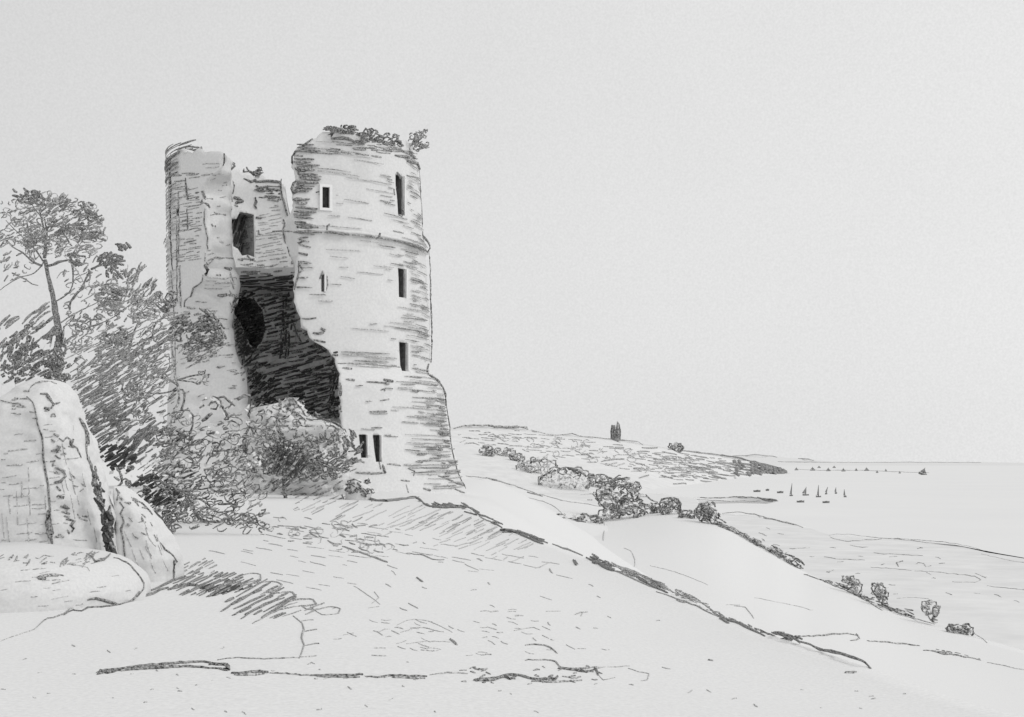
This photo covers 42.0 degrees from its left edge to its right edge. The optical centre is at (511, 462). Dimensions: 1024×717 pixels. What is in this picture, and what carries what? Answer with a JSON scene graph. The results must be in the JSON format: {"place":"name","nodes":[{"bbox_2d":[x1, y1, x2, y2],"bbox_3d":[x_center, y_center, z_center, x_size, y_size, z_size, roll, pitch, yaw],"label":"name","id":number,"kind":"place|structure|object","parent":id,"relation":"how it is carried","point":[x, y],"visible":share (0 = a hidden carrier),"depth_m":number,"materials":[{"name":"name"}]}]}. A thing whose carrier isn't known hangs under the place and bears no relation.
{"place":"outdoors","nodes":[
{"label":"outdoors","id":0,"kind":"place"},
{"bbox_2d":[0,479,1022,716],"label":"castle hill","id":1,"kind":"structure","parent":0,"point":[615,643],"depth_m":14.00,"materials":[{"name":"grey plant"}]},
{"bbox_2d":[0,301,71,385],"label":"shrub","id":2,"kind":"object","parent":1,"relation":"on","point":[19,354],"visible":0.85,"depth_m":23.89,"materials":[{"name":"grey plant"}]},
{"bbox_2d":[0,378,117,553],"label":"rock","id":3,"kind":"object","parent":1,"relation":"on","point":[49,449],"visible":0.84,"depth_m":17.89,"materials":[{"name":"white stone"}]},
{"bbox_2d":[89,461,116,553],"bbox_3d":[-5.477,0.643,17.903,0.437,1.333,0.327,0,0,0],"label":"creeper","id":4,"kind":"object","parent":3,"relation":"on","point":[107,522],"visible":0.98,"depth_m":17.80,"materials":[{"name":"black plant"}]},
{"bbox_2d":[0,188,146,379],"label":"tree","id":5,"kind":"object","parent":1,"relation":"on","point":[32,241],"visible":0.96,"depth_m":26.81,"materials":[{"name":"grey plant"}]},
{"bbox_2d":[0,542,150,612],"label":"rock","id":6,"kind":"object","parent":1,"relation":"on","point":[35,577],"visible":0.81,"depth_m":15.56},
{"bbox_2d":[62,278,188,517],"bbox_3d":[-9.569,-1.468,32.906,2.987,6.256,4.130,0,0,-16],"label":"shrub","id":7,"kind":"object","parent":1,"relation":"on","point":[147,432],"visible":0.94,"depth_m":31.94,"materials":[{"name":"grey plant"}]},
{"bbox_2d":[68,277,226,485],"bbox_3d":[-11.119,-1.968,41.011,5.128,7.634,2.641,0,0,0],"label":"tree","id":8,"kind":"object","parent":1,"relation":"on","point":[196,336],"visible":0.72,"depth_m":40.80,"materials":[{"name":"grey plant"}]},
{"bbox_2d":[113,486,183,581],"bbox_3d":[-5.293,1.240,19.396,0.971,1.788,1.441,0,0,0],"label":"rock","id":9,"kind":"object","parent":1,"relation":"on","point":[146,541],"visible":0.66,"depth_m":18.93,"materials":[{"name":"white stone"}]},
{"bbox_2d":[114,460,269,533],"bbox_3d":[-7.436,0.833,30.144,3.710,1.771,1.953,0,0,30],"label":"shrub","id":10,"kind":"object","parent":1,"relation":"on","point":[170,489],"visible":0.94,"depth_m":30.00,"materials":[{"name":"grey plant"}]},
{"bbox_2d":[134,394,270,522],"bbox_3d":[-8.078,0.007,35.679,3.770,3.652,3.307,0,0,0],"label":"shrub","id":11,"kind":"object","parent":1,"relation":"on","point":[181,435],"visible":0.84,"depth_m":34.25,"materials":[{"name":"grey plant"}]},
{"bbox_2d":[243,397,351,495],"bbox_3d":[-9.028,-0.347,57.035,4.896,4.808,2.688,0,0,0],"label":"rubble heap","id":12,"kind":"object","parent":1,"relation":"on","point":[286,418],"visible":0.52,"depth_m":56.22,"materials":[{"name":"stone"}]},
{"bbox_2d":[255,428,363,497],"bbox_3d":[-8.031,0.078,52.618,4.410,2.808,2.508,0,0,0],"label":"shrub","id":13,"kind":"object","parent":1,"relation":"on","point":[314,467],"visible":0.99,"depth_m":52.13,"materials":[{"name":"grey plant"}]},
{"bbox_2d":[163,126,465,494],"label":"ruined tower","id":14,"kind":"structure","parent":1,"relation":"on","point":[316,299],"depth_m":62.71,"materials":[{"name":"stone"}]},
{"bbox_2d":[185,146,201,150],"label":"wall plant","id":15,"kind":"object","parent":14,"relation":"on","point":[192,147],"depth_m":64.12,"materials":[{"name":"grey plant"}]},
{"bbox_2d":[232,212,253,256],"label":"window","id":16,"kind":"structure","parent":14,"relation":"in","point":[243,226],"depth_m":71.08,"materials":[{"name":"black"}]},
{"bbox_2d":[234,297,265,347],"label":"doorway","id":17,"kind":"structure","parent":14,"relation":"in","point":[259,325],"depth_m":71.12,"materials":[{"name":"stone"}]},
{"bbox_2d":[242,167,263,176],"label":"wall plant","id":18,"kind":"object","parent":14,"relation":"on","point":[257,172],"depth_m":71.01,"materials":[{"name":"grey plant"}]},
{"bbox_2d":[319,184,331,210],"bbox_3d":[-8.589,-12.124,61.292,0.582,1.197,0.510,0,0,-21],"label":"window","id":19,"kind":"structure","parent":14,"relation":"in","point":[325,197],"depth_m":61.14,"materials":[{"name":"stone"}]},
{"bbox_2d":[323,125,358,133],"bbox_3d":[-7.840,-15.219,61.004,1.719,0.583,1.025,0,0,0],"label":"wall plant","id":20,"kind":"object","parent":14,"relation":"attached to","point":[350,129],"depth_m":60.78,"materials":[{"name":"grey plant"}]},
{"bbox_2d":[355,128,403,146],"bbox_3d":[-6.084,-15.025,61.603,2.256,1.049,1.066,0,0,0],"label":"wall plant","id":21,"kind":"object","parent":14,"relation":"attached to","point":[364,136],"depth_m":61.57,"materials":[{"name":"grey plant"}]},
{"bbox_2d":[408,129,428,152],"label":"wall plant","id":22,"kind":"object","parent":14,"relation":"attached to","point":[416,139],"depth_m":65.15,"materials":[{"name":"grey plant"}]},
{"bbox_2d":[341,478,374,499],"bbox_3d":[-6.299,1.098,54.963,1.233,0.912,1.213,0,0,34],"label":"shrub","id":23,"kind":"object","parent":1,"relation":"on","point":[356,489],"visible":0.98,"depth_m":54.55,"materials":[{"name":"white plant"}]},
{"bbox_2d":[0,0,1023,462],"label":"sky","id":24,"kind":"structure","parent":0,"point":[778,228],"materials":[{"name":"white"}]},
{"bbox_2d":[461,475,639,536],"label":"field","id":25,"kind":"structure","parent":0,"point":[569,508],"depth_m":126.07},
{"bbox_2d":[103,463,1023,557],"bbox_3d":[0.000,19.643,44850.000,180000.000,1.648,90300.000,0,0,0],"label":"sea","id":26,"kind":"structure","parent":0,"point":[979,507],"depth_m":719.95,"materials":[{"name":"liquid"}]},
{"bbox_2d":[918,468,926,474],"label":"ship","id":27,"kind":"object","parent":26,"relation":"on","point":[923,471],"visible":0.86,"depth_m":2139.22},
{"bbox_2d":[449,424,786,492],"bbox_3d":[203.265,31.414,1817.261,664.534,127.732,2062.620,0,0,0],"label":"headland","id":28,"kind":"structure","parent":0,"point":[648,467],"depth_m":1114.14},
{"bbox_2d":[478,445,494,456],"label":"shrub","id":29,"kind":"object","parent":28,"relation":"on","point":[487,448],"visible":0.98,"depth_m":969.69,"materials":[{"name":"grey plant"}]},
{"bbox_2d":[494,447,515,456],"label":"shrub","id":30,"kind":"object","parent":28,"relation":"on","point":[506,449],"visible":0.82,"depth_m":987.28,"materials":[{"name":"grey plant"}]},
{"bbox_2d":[508,453,524,461],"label":"hedge","id":31,"kind":"object","parent":28,"relation":"on","point":[513,456],"visible":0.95,"depth_m":964.83,"materials":[{"name":"grey plant"}]},
{"bbox_2d":[515,456,557,473],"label":"shrub","id":32,"kind":"object","parent":28,"relation":"on","point":[528,465],"visible":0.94,"depth_m":922.04,"materials":[{"name":"grey plant"}]},
{"bbox_2d":[538,466,592,489],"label":"shrub","id":33,"kind":"object","parent":28,"relation":"on","point":[580,470],"visible":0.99,"depth_m":876.20,"materials":[{"name":"grey plant"}]},
{"bbox_2d":[587,473,613,489],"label":"hedge","id":34,"kind":"object","parent":28,"relation":"on","point":[600,480],"visible":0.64,"depth_m":905.94,"materials":[{"name":"grey plant"}]},
{"bbox_2d":[610,421,620,440],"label":"ruined tower","id":35,"kind":"structure","parent":28,"relation":"on","point":[615,433],"depth_m":1332.65,"materials":[{"name":"grey stone"}]},
{"bbox_2d":[667,442,683,452],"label":"shrub","id":36,"kind":"object","parent":28,"relation":"on","point":[676,448],"visible":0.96,"depth_m":1582.58,"materials":[{"name":"grey plant"}]},
{"bbox_2d":[732,459,786,475],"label":"wood","id":37,"kind":"object","parent":28,"relation":"on","point":[764,468],"visible":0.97,"depth_m":2104.66,"materials":[{"name":"grey plant"}]},
{"bbox_2d":[541,493,1023,649],"bbox_3d":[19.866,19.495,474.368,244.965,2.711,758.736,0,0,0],"label":"marsh","id":38,"kind":"structure","parent":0,"point":[981,592],"depth_m":249.65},
{"bbox_2d":[594,513,1023,716],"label":"hill","id":39,"kind":"structure","parent":0,"point":[726,573],"depth_m":75.05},
{"bbox_2d":[557,513,602,523],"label":"hedge","id":40,"kind":"object","parent":39,"relation":"on","point":[582,517],"visible":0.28,"depth_m":109.94,"materials":[{"name":"grey plant"}]},
{"bbox_2d":[592,475,642,511],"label":"tree","id":41,"kind":"object","parent":39,"relation":"on","point":[624,499],"visible":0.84,"depth_m":117.74,"materials":[{"name":"grey plant"}]},
{"bbox_2d":[597,504,644,520],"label":"hedge","id":42,"kind":"object","parent":39,"relation":"on","point":[619,513],"visible":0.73,"depth_m":113.89,"materials":[{"name":"grey plant"}]},
{"bbox_2d":[634,494,664,514],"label":"hedge","id":43,"kind":"object","parent":39,"relation":"on","point":[653,508],"visible":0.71,"depth_m":115.34,"materials":[{"name":"grey plant"}]},
{"bbox_2d":[658,497,681,514],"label":"shrub","id":44,"kind":"object","parent":39,"relation":"on","point":[666,510],"visible":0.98,"depth_m":113.04,"materials":[{"name":"grey plant"}]},
{"bbox_2d":[678,509,702,518],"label":"hedge","id":45,"kind":"object","parent":39,"relation":"on","point":[683,515],"visible":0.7,"depth_m":109.84,"materials":[{"name":"grey plant"}]},
{"bbox_2d":[695,501,720,524],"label":"shrub","id":46,"kind":"object","parent":39,"relation":"on","point":[705,507],"visible":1,"depth_m":107.30,"materials":[{"name":"grey plant"}]},
{"bbox_2d":[713,518,761,543],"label":"hedge","id":47,"kind":"object","parent":39,"relation":"on","point":[732,529],"visible":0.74,"depth_m":105.94,"materials":[{"name":"grey plant"}]},
{"bbox_2d":[750,539,804,568],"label":"hedge","id":48,"kind":"object","parent":39,"relation":"on","point":[782,555],"visible":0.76,"depth_m":99.70,"materials":[{"name":"grey plant"}]},
{"bbox_2d":[841,575,862,593],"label":"tree","id":49,"kind":"object","parent":39,"relation":"on","point":[853,583],"visible":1,"depth_m":88.95,"materials":[{"name":"grey plant"}]},
{"bbox_2d":[823,580,914,617],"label":"hedge","id":50,"kind":"object","parent":39,"relation":"on","point":[892,609],"visible":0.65,"depth_m":86.51,"materials":[{"name":"grey plant"}]},
{"bbox_2d":[870,582,888,605],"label":"tree","id":51,"kind":"object","parent":39,"relation":"on","point":[880,595],"visible":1,"depth_m":85.88,"materials":[{"name":"grey plant"}]},
{"bbox_2d":[920,600,940,622],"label":"tree","id":52,"kind":"object","parent":39,"relation":"on","point":[933,619],"visible":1,"depth_m":81.41,"materials":[{"name":"grey plant"}]},
{"bbox_2d":[945,623,973,635],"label":"shrub","id":53,"kind":"object","parent":39,"relation":"on","point":[963,629],"visible":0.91,"depth_m":78.88,"materials":[{"name":"grey plant"}]},
{"bbox_2d":[733,454,1023,465],"bbox_3d":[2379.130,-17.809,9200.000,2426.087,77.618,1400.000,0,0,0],"label":"shore","id":54,"kind":"structure","parent":0,"point":[775,460],"depth_m":8762.41,"materials":[{"name":"white"}]}
]}

